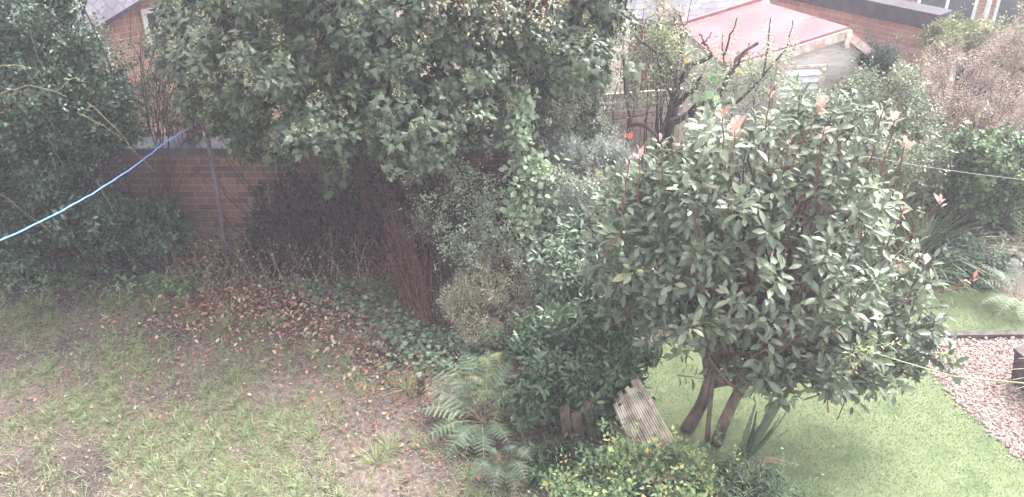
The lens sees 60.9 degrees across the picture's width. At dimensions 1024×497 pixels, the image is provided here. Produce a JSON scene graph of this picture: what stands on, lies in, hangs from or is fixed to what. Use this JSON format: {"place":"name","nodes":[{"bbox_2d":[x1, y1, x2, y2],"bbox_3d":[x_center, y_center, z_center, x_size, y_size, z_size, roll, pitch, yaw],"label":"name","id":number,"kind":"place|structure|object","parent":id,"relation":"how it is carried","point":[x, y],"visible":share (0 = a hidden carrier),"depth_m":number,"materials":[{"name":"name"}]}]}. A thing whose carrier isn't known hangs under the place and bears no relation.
{"place":"outdoors","nodes":[
{"label":"outdoors","id":0,"kind":"place"},
{"bbox_2d":[0,0,1023,496],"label":"ground","id":1,"kind":"structure","parent":0,"point":[340,438],"depth_m":7.75,"materials":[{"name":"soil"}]},
{"bbox_2d":[3,274,32,291],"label":"grass tuft","id":2,"kind":"object","parent":1,"relation":"on","point":[18,284],"visible":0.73,"depth_m":9.28,"materials":[{"name":"green plant"}]},
{"bbox_2d":[19,289,57,315],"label":"grass tuft","id":3,"kind":"object","parent":1,"relation":"on","point":[39,301],"visible":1,"depth_m":8.95,"materials":[{"name":"green plant"}]},
{"bbox_2d":[26,265,72,288],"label":"leafy weed","id":4,"kind":"object","parent":1,"relation":"on","point":[45,279],"visible":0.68,"depth_m":9.29,"materials":[{"name":"green plant"}]},
{"bbox_2d":[73,282,107,307],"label":"grass tuft","id":5,"kind":"object","parent":1,"relation":"on","point":[92,294],"visible":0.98,"depth_m":9.07,"materials":[{"name":"green plant"}]},
{"bbox_2d":[0,0,198,283],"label":"evergreen hedge","id":6,"kind":"object","parent":1,"relation":"on","point":[98,233],"visible":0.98,"depth_m":8.03,"materials":[{"name":"green plant"}]},
{"bbox_2d":[102,288,132,313],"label":"grass tuft","id":7,"kind":"object","parent":1,"relation":"on","point":[122,305],"visible":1,"depth_m":8.97,"materials":[{"name":"green plant"}]},
{"bbox_2d":[102,278,141,300],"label":"leafy weed","id":8,"kind":"object","parent":1,"relation":"on","point":[118,289],"visible":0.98,"depth_m":9.10,"materials":[{"name":"green plant"}]},
{"bbox_2d":[83,0,205,136],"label":"mixed twiggy growth","id":9,"kind":"object","parent":1,"relation":"on","point":[129,63],"visible":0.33,"depth_m":9.31,"materials":[{"name":"plant"}]},
{"bbox_2d":[134,294,167,317],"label":"grass tuft","id":10,"kind":"object","parent":1,"relation":"on","point":[151,310],"visible":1,"depth_m":8.87,"materials":[{"name":"green plant"}]},
{"bbox_2d":[119,261,187,288],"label":"leafy weed","id":11,"kind":"object","parent":1,"relation":"on","point":[151,274],"visible":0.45,"depth_m":9.31,"materials":[{"name":"green plant"}]},
{"bbox_2d":[130,10,201,263],"bbox_3d":[-3.406,-0.927,8.725,0.783,2.884,0.230,3,30,5],"label":"bare twiggy sapling","id":12,"kind":"object","parent":1,"relation":"on","point":[177,197],"visible":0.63,"depth_m":8.68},
{"bbox_2d":[149,277,189,299],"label":"leafy weed","id":13,"kind":"object","parent":1,"relation":"on","point":[173,287],"visible":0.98,"depth_m":9.13,"materials":[{"name":"green plant"}]},
{"bbox_2d":[0,0,342,136],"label":"brick outbuilding","id":14,"kind":"structure","parent":1,"relation":"on","point":[115,14],"depth_m":10.70,"materials":[{"name":"brick"}]},
{"bbox_2d":[140,8,161,44],"bbox_3d":[-4.478,-2.782,10.869,0.240,0.450,0.060,-21,36,-31],"label":"window","id":15,"kind":"structure","parent":14,"relation":"in","point":[146,11],"depth_m":10.78,"materials":[{"name":"white paint"}]},
{"bbox_2d":[183,269,212,295],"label":"grass tuft","id":16,"kind":"object","parent":1,"relation":"on","point":[198,286],"visible":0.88,"depth_m":9.27,"materials":[{"name":"green plant"}]},
{"bbox_2d":[203,124,231,277],"bbox_3d":[-3.037,-0.536,8.965,0.064,2.164,0.119,18,35,28],"label":"washing line post","id":17,"kind":"object","parent":1,"relation":"on","point":[219,206],"visible":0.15,"depth_m":8.98,"materials":[{"name":"metal"}]},
{"bbox_2d":[0,121,198,240],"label":"washing line","id":18,"kind":"object","parent":17,"relation":"attached to","point":[96,190],"visible":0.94,"depth_m":6.89,"materials":[{"name":"blue plastic"}]},
{"bbox_2d":[208,309,238,337],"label":"grass tuft","id":19,"kind":"object","parent":1,"relation":"on","point":[225,321],"visible":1,"depth_m":8.65,"materials":[{"name":"green plant"}]},
{"bbox_2d":[215,290,247,317],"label":"grass tuft","id":20,"kind":"object","parent":1,"relation":"on","point":[229,308],"visible":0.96,"depth_m":8.90,"materials":[{"name":"green plant"}]},
{"bbox_2d":[0,257,513,376],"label":"ground ivy","id":21,"kind":"object","parent":1,"relation":"on","point":[423,339],"visible":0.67,"depth_m":8.73,"materials":[{"name":"green plant"}]},
{"bbox_2d":[253,307,288,334],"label":"grass tuft","id":22,"kind":"object","parent":1,"relation":"on","point":[271,322],"visible":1,"depth_m":8.65,"materials":[{"name":"green plant"}]},
{"bbox_2d":[0,266,557,496],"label":"fallen leaves","id":23,"kind":"object","parent":1,"relation":"on","point":[278,305],"visible":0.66,"depth_m":8.49,"materials":[{"name":"brown plant"}]},
{"bbox_2d":[137,215,432,291],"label":"dead bramble","id":24,"kind":"object","parent":1,"relation":"on","point":[219,267],"visible":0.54,"depth_m":9.22,"materials":[{"name":"brown plant"}]},
{"bbox_2d":[0,136,578,263],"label":"brick wall","id":25,"kind":"structure","parent":1,"relation":"on","point":[195,199],"depth_m":9.20,"materials":[{"name":"brick"}]},
{"bbox_2d":[153,99,212,143],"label":"red leaved vine","id":26,"kind":"object","parent":25,"relation":"on","point":[186,126],"visible":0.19,"depth_m":9.06,"materials":[{"name":"plant"}]},
{"bbox_2d":[285,273,314,302],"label":"grass tuft","id":27,"kind":"object","parent":1,"relation":"on","point":[295,286],"visible":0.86,"depth_m":9.20,"materials":[{"name":"green plant"}]},
{"bbox_2d":[356,437,398,480],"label":"grass tuft","id":28,"kind":"object","parent":1,"relation":"on","point":[376,457],"visible":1,"depth_m":7.01,"materials":[{"name":"green plant"}]},
{"bbox_2d":[180,140,575,285],"bbox_3d":[-1.266,-0.401,9.050,5.040,1.724,0.622,0,30,0],"label":"dark thicket","id":29,"kind":"object","parent":1,"relation":"on","point":[282,253],"visible":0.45,"depth_m":9.15,"materials":[{"name":"plant"}]},
{"bbox_2d":[362,426,408,466],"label":"grass tuft","id":30,"kind":"object","parent":1,"relation":"on","point":[388,442],"visible":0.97,"depth_m":7.14,"materials":[{"name":"green plant"}]},
{"bbox_2d":[143,0,650,224],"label":"ivy clad tree","id":31,"kind":"object","parent":1,"relation":"on","point":[372,51],"visible":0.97,"depth_m":7.66,"materials":[{"name":"green plant"}]},
{"bbox_2d":[316,177,478,330],"bbox_3d":[-1.128,0.003,8.719,1.927,1.588,1.110,0,30,0],"label":"bare maroon shrub","id":32,"kind":"object","parent":1,"relation":"on","point":[422,280],"visible":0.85,"depth_m":8.68,"materials":[{"name":"brown plant"}]},
{"bbox_2d":[389,367,428,403],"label":"grass tuft","id":33,"kind":"object","parent":1,"relation":"on","point":[410,384],"visible":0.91,"depth_m":7.82,"materials":[{"name":"green plant"}]},
{"bbox_2d":[417,377,424,395],"bbox_3d":[-0.807,1.238,7.740,0.072,0.215,0.068,0,30,0],"label":"post","id":34,"kind":"object","parent":1,"relation":"on","point":[421,382],"visible":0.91,"depth_m":7.70,"materials":[{"name":"grey wood"}]},
{"bbox_2d":[397,147,515,295],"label":"pale leaved bramble","id":35,"kind":"object","parent":1,"relation":"on","point":[464,231],"visible":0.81,"depth_m":8.56,"materials":[{"name":"green plant"}]},
{"bbox_2d":[409,350,520,458],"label":"fern","id":36,"kind":"object","parent":1,"relation":"on","point":[479,432],"visible":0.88,"depth_m":7.33,"materials":[{"name":"green plant"}]},
{"bbox_2d":[407,220,544,361],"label":"twiggy dry shrub","id":37,"kind":"object","parent":1,"relation":"on","point":[500,316],"visible":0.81,"depth_m":8.17,"materials":[{"name":"plant"}]},
{"bbox_2d":[465,352,531,430],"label":"fern","id":38,"kind":"object","parent":1,"relation":"on","point":[496,412],"visible":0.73,"depth_m":7.30,"materials":[{"name":"green fern leaf"}]},
{"bbox_2d":[468,444,530,495],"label":"fern","id":39,"kind":"object","parent":1,"relation":"on","point":[506,464],"visible":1,"depth_m":6.66,"materials":[{"name":"green fern leaf"}]},
{"bbox_2d":[415,0,607,146],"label":"pale leaved tree","id":40,"kind":"object","parent":1,"relation":"on","point":[489,17],"visible":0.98,"depth_m":7.11,"materials":[{"name":"leaves"},{"name":"bark"}]},
{"bbox_2d":[467,73,599,304],"bbox_3d":[0.132,-0.401,8.247,0.777,2.456,1.304,-25,38,-36],"label":"climbing rose","id":41,"kind":"object","parent":1,"relation":"on","point":[534,165],"visible":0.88,"depth_m":8.03,"materials":[{"name":"green plant"}]},
{"bbox_2d":[463,152,623,316],"bbox_3d":[0.283,0.047,8.207,1.543,1.719,1.094,0,30,0],"label":"wispy tangle","id":42,"kind":"object","parent":1,"relation":"on","point":[497,232],"visible":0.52,"depth_m":8.07,"materials":[{"name":"plant"}]},
{"bbox_2d":[514,432,600,489],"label":"trailing shrub","id":43,"kind":"object","parent":1,"relation":"on","point":[544,459],"visible":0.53,"depth_m":6.85,"materials":[{"name":"green plant"}]},
{"bbox_2d":[468,260,677,439],"bbox_3d":[0.497,0.845,7.235,1.594,1.380,1.537,10,31,17],"label":"glossy laurel bush","id":44,"kind":"object","parent":1,"relation":"on","point":[576,375],"visible":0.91,"depth_m":7.12,"materials":[{"name":"green plant"}]},
{"bbox_2d":[500,96,655,259],"bbox_3d":[0.582,-0.528,8.437,1.510,2.485,1.493,11,32,19],"label":"lavender bush","id":45,"kind":"object","parent":1,"relation":"on","point":[572,150],"visible":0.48,"depth_m":8.37,"materials":[{"name":"green plant"}]},
{"bbox_2d":[559,397,611,446],"bbox_3d":[0.599,1.418,7.079,0.472,0.525,0.095,-8,31,-13],"label":"fence stub","id":46,"kind":"object","parent":1,"relation":"on","point":[564,410],"visible":0.52,"depth_m":7.03,"materials":[{"name":"wood"}]},
{"bbox_2d":[515,2,656,183],"bbox_3d":[0.640,-1.222,9.083,1.568,3.047,1.311,-25,38,-36],"label":"fine leaved shrub","id":47,"kind":"object","parent":1,"relation":"on","point":[560,115],"visible":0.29,"depth_m":8.69,"materials":[{"name":"green plant"}]},
{"bbox_2d":[512,154,665,343],"bbox_3d":[0.690,0.204,7.981,1.425,1.677,1.500,0,30,0],"label":"choisya bush","id":48,"kind":"object","parent":1,"relation":"on","point":[562,246],"visible":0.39,"depth_m":7.80,"materials":[{"name":"green plant"}]},
{"bbox_2d":[620,132,632,248],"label":"flower","id":49,"kind":"object","parent":1,"relation":"on","point":[629,135],"visible":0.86,"depth_m":8.48,"materials":[{"name":"orange plant"}]},
{"bbox_2d":[528,414,743,496],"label":"autumn shrub","id":50,"kind":"object","parent":1,"relation":"on","point":[633,471],"visible":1,"depth_m":6.56,"materials":[{"name":"green plant"}]},
{"bbox_2d":[608,58,663,249],"bbox_3d":[1.296,-0.902,9.304,0.668,2.259,0.230,0,30,0],"label":"bare sapling","id":51,"kind":"object","parent":1,"relation":"on","point":[629,124],"visible":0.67,"depth_m":9.13,"materials":[{"name":"brown plant"}]},
{"bbox_2d":[605,88,684,213],"bbox_3d":[1.491,-1.074,10.228,0.957,1.632,0.060,-6,31,-10],"label":"slatted fence","id":52,"kind":"object","parent":1,"relation":"on","point":[638,119],"visible":0.15,"depth_m":9.97,"materials":[{"name":"brown wood"}]},
{"bbox_2d":[636,0,704,213],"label":"yellow flowering shrub","id":53,"kind":"object","parent":1,"relation":"on","point":[664,36],"visible":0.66,"depth_m":9.07,"materials":[{"name":"plant"}]},
{"bbox_2d":[640,0,725,213],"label":"tan leaved spray","id":54,"kind":"object","parent":1,"relation":"on","point":[665,12],"visible":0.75,"depth_m":9.12,"materials":[{"name":"plant"}]},
{"bbox_2d":[676,57,689,157],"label":"flower","id":55,"kind":"object","parent":1,"relation":"on","point":[686,59],"visible":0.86,"depth_m":8.69,"materials":[{"name":"yellow plant"}]},
{"bbox_2d":[627,0,769,136],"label":"slate roofed store","id":56,"kind":"structure","parent":1,"relation":"on","point":[707,6],"depth_m":11.96,"materials":[{"name":"grey stone"}]},
{"bbox_2d":[682,72,720,247],"bbox_3d":[1.932,-0.731,8.963,0.232,2.304,0.164,11,32,19],"label":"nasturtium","id":57,"kind":"object","parent":1,"relation":"on","point":[709,94],"visible":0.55,"depth_m":8.49,"materials":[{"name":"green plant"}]},
{"bbox_2d":[613,0,825,233],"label":"apple tree","id":58,"kind":"object","parent":1,"relation":"on","point":[672,120],"visible":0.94,"depth_m":8.94,"materials":[{"name":"green plant"}]},
{"bbox_2d":[729,67,740,133],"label":"flower","id":59,"kind":"object","parent":1,"relation":"on","point":[737,69],"visible":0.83,"depth_m":8.47,"materials":[{"name":"yellow plant"}]},
{"bbox_2d":[676,0,878,208],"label":"garden shed","id":60,"kind":"structure","parent":1,"relation":"on","point":[814,54],"depth_m":10.15,"materials":[{"name":"beige"}]},
{"bbox_2d":[771,64,826,108],"bbox_3d":[3.330,-1.874,10.096,0.600,0.510,0.052,-5,30,-8],"label":"window","id":61,"kind":"structure","parent":60,"relation":"in","point":[812,74],"depth_m":10.04,"materials":[{"name":"white paint"}]},
{"bbox_2d":[583,111,1023,355],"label":"undergrowth","id":62,"kind":"object","parent":1,"relation":"on","point":[1017,256],"visible":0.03,"depth_m":10.12,"materials":[{"name":"green plant"}]},
{"bbox_2d":[766,54,957,235],"bbox_3d":[3.803,-0.960,9.449,2.211,2.233,1.809,0,30,0],"label":"cotoneaster shrub","id":63,"kind":"object","parent":1,"relation":"on","point":[916,104],"visible":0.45,"depth_m":9.21,"materials":[{"name":"leaf"},{"name":"twig"}]},
{"bbox_2d":[770,0,962,121],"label":"coped brick wall","id":64,"kind":"structure","parent":1,"relation":"on","point":[901,16],"depth_m":13.29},
{"bbox_2d":[837,14,916,193],"bbox_3d":[4.170,-1.759,10.415,1.005,2.640,0.877,0,30,0],"label":"dome conifer","id":65,"kind":"object","parent":1,"relation":"on","point":[885,58],"visible":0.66,"depth_m":10.00,"materials":[{"name":"leaf"},{"name":"twig"}]},
{"bbox_2d":[825,186,1023,294],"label":"day lily clump","id":66,"kind":"object","parent":1,"relation":"on","point":[933,231],"visible":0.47,"depth_m":9.63,"materials":[{"name":"green plant"}]},
{"bbox_2d":[867,110,990,247],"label":"elder shrub","id":67,"kind":"object","parent":1,"relation":"on","point":[940,156],"visible":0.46,"depth_m":9.26,"materials":[{"name":"green plant"}]},
{"bbox_2d":[868,2,1023,158],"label":"berberis shrub","id":68,"kind":"object","parent":1,"relation":"on","point":[989,50],"visible":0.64,"depth_m":10.15,"materials":[{"name":"red plant"}]},
{"bbox_2d":[893,1,1023,115],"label":"privet shrub","id":69,"kind":"object","parent":1,"relation":"on","point":[967,32],"visible":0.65,"depth_m":12.73,"materials":[{"name":"green plant"}]},
{"bbox_2d":[903,102,1023,241],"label":"holly bush","id":70,"kind":"object","parent":1,"relation":"on","point":[968,191],"visible":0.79,"depth_m":9.26,"materials":[{"name":"green plant"}]},
{"bbox_2d":[912,206,1023,289],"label":"hebe mound","id":71,"kind":"object","parent":1,"relation":"on","point":[996,262],"visible":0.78,"depth_m":9.25,"materials":[{"name":"green plant"}]},
{"bbox_2d":[921,179,1023,237],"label":"shaded laurel","id":72,"kind":"object","parent":1,"relation":"on","point":[1008,221],"visible":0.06,"depth_m":10.15,"materials":[{"name":"green plant"}]},
{"bbox_2d":[926,330,1023,338],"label":"lawn edging","id":73,"kind":"object","parent":1,"relation":"on","point":[1008,334],"visible":0.43,"depth_m":8.47,"materials":[{"name":"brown wood"}]},
{"bbox_2d":[996,206,1023,252],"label":"fern","id":74,"kind":"object","parent":1,"relation":"on","point":[1018,222],"visible":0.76,"depth_m":9.67,"materials":[{"name":"green plant"}]},
{"bbox_2d":[631,273,1023,496],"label":"lawn","id":75,"kind":"structure","parent":0,"point":[861,485],"depth_m":7.29,"materials":[{"name":"green plant"}]},
{"bbox_2d":[613,376,673,453],"bbox_3d":[1.083,1.390,7.091,0.418,0.557,0.437,-21,36,-32],"label":"broken fence panel","id":76,"kind":"object","parent":75,"relation":"on","point":[633,407],"visible":0.63,"depth_m":7.09,"materials":[{"name":"grey wood"}]},
{"bbox_2d":[706,391,796,466],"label":"iris clump","id":77,"kind":"object","parent":75,"relation":"on","point":[754,445],"visible":0.67,"depth_m":6.87,"materials":[{"name":"plant"}]},
{"bbox_2d":[679,413,841,496],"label":"feathery shrub","id":78,"kind":"object","parent":75,"relation":"on","point":[761,483],"visible":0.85,"depth_m":6.56,"materials":[{"name":"leaf"},{"name":"twig"}]},
{"bbox_2d":[577,73,978,446],"bbox_3d":[2.058,0.140,6.791,3.076,3.019,1.947,0,30,0],"label":"red tipped evergreen","id":79,"kind":"object","parent":75,"relation":"on","point":[715,326],"visible":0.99,"depth_m":6.49,"materials":[{"name":"green plant"}]},
{"bbox_2d":[666,308,959,474],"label":"scattered leaves","id":80,"kind":"object","parent":75,"relation":"on","point":[744,426],"visible":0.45,"depth_m":7.12,"materials":[{"name":"brown plant"}]},
{"bbox_2d":[876,223,969,299],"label":"crocosmia clump","id":81,"kind":"object","parent":75,"relation":"on","point":[908,275],"visible":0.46,"depth_m":9.32,"materials":[{"name":"green plant"}]},
{"bbox_2d":[974,258,1023,323],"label":"fern","id":82,"kind":"object","parent":75,"relation":"on","point":[1009,299],"visible":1,"depth_m":8.85,"materials":[{"name":"leaf"}]},
{"bbox_2d":[842,337,1023,383],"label":"arching rose stem","id":83,"kind":"object","parent":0,"point":[850,371],"visible":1,"depth_m":5.85,"materials":[{"name":"green plant"}]},
{"bbox_2d":[868,156,1023,179],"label":"garden wire","id":84,"kind":"object","parent":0,"point":[950,170],"visible":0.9,"depth_m":7.25,"materials":[{"name":"grey metal"}]},
{"bbox_2d":[905,0,1023,31],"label":"brick house","id":85,"kind":"structure","parent":0,"point":[985,7],"depth_m":17.21,"materials":[{"name":"stone"}]},
{"bbox_2d":[917,0,978,21],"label":"window","id":86,"kind":"structure","parent":85,"relation":"in","point":[954,5],"depth_m":17.24,"materials":[{"name":"white paint"}]},
{"bbox_2d":[991,0,1023,31],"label":"window","id":87,"kind":"structure","parent":85,"relation":"in","point":[1002,5],"depth_m":17.18,"materials":[{"name":"white paint"}]},
{"bbox_2d":[916,336,1023,460],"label":"gravel","id":88,"kind":"structure","parent":0,"point":[988,368],"depth_m":7.80,"materials":[{"name":"grey gravel"}]},
{"bbox_2d":[1011,346,1023,390],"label":"timber planter","id":89,"kind":"object","parent":88,"relation":"on","point":[1018,364],"visible":0.97,"depth_m":7.74,"materials":[{"name":"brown wood"}]}
]}

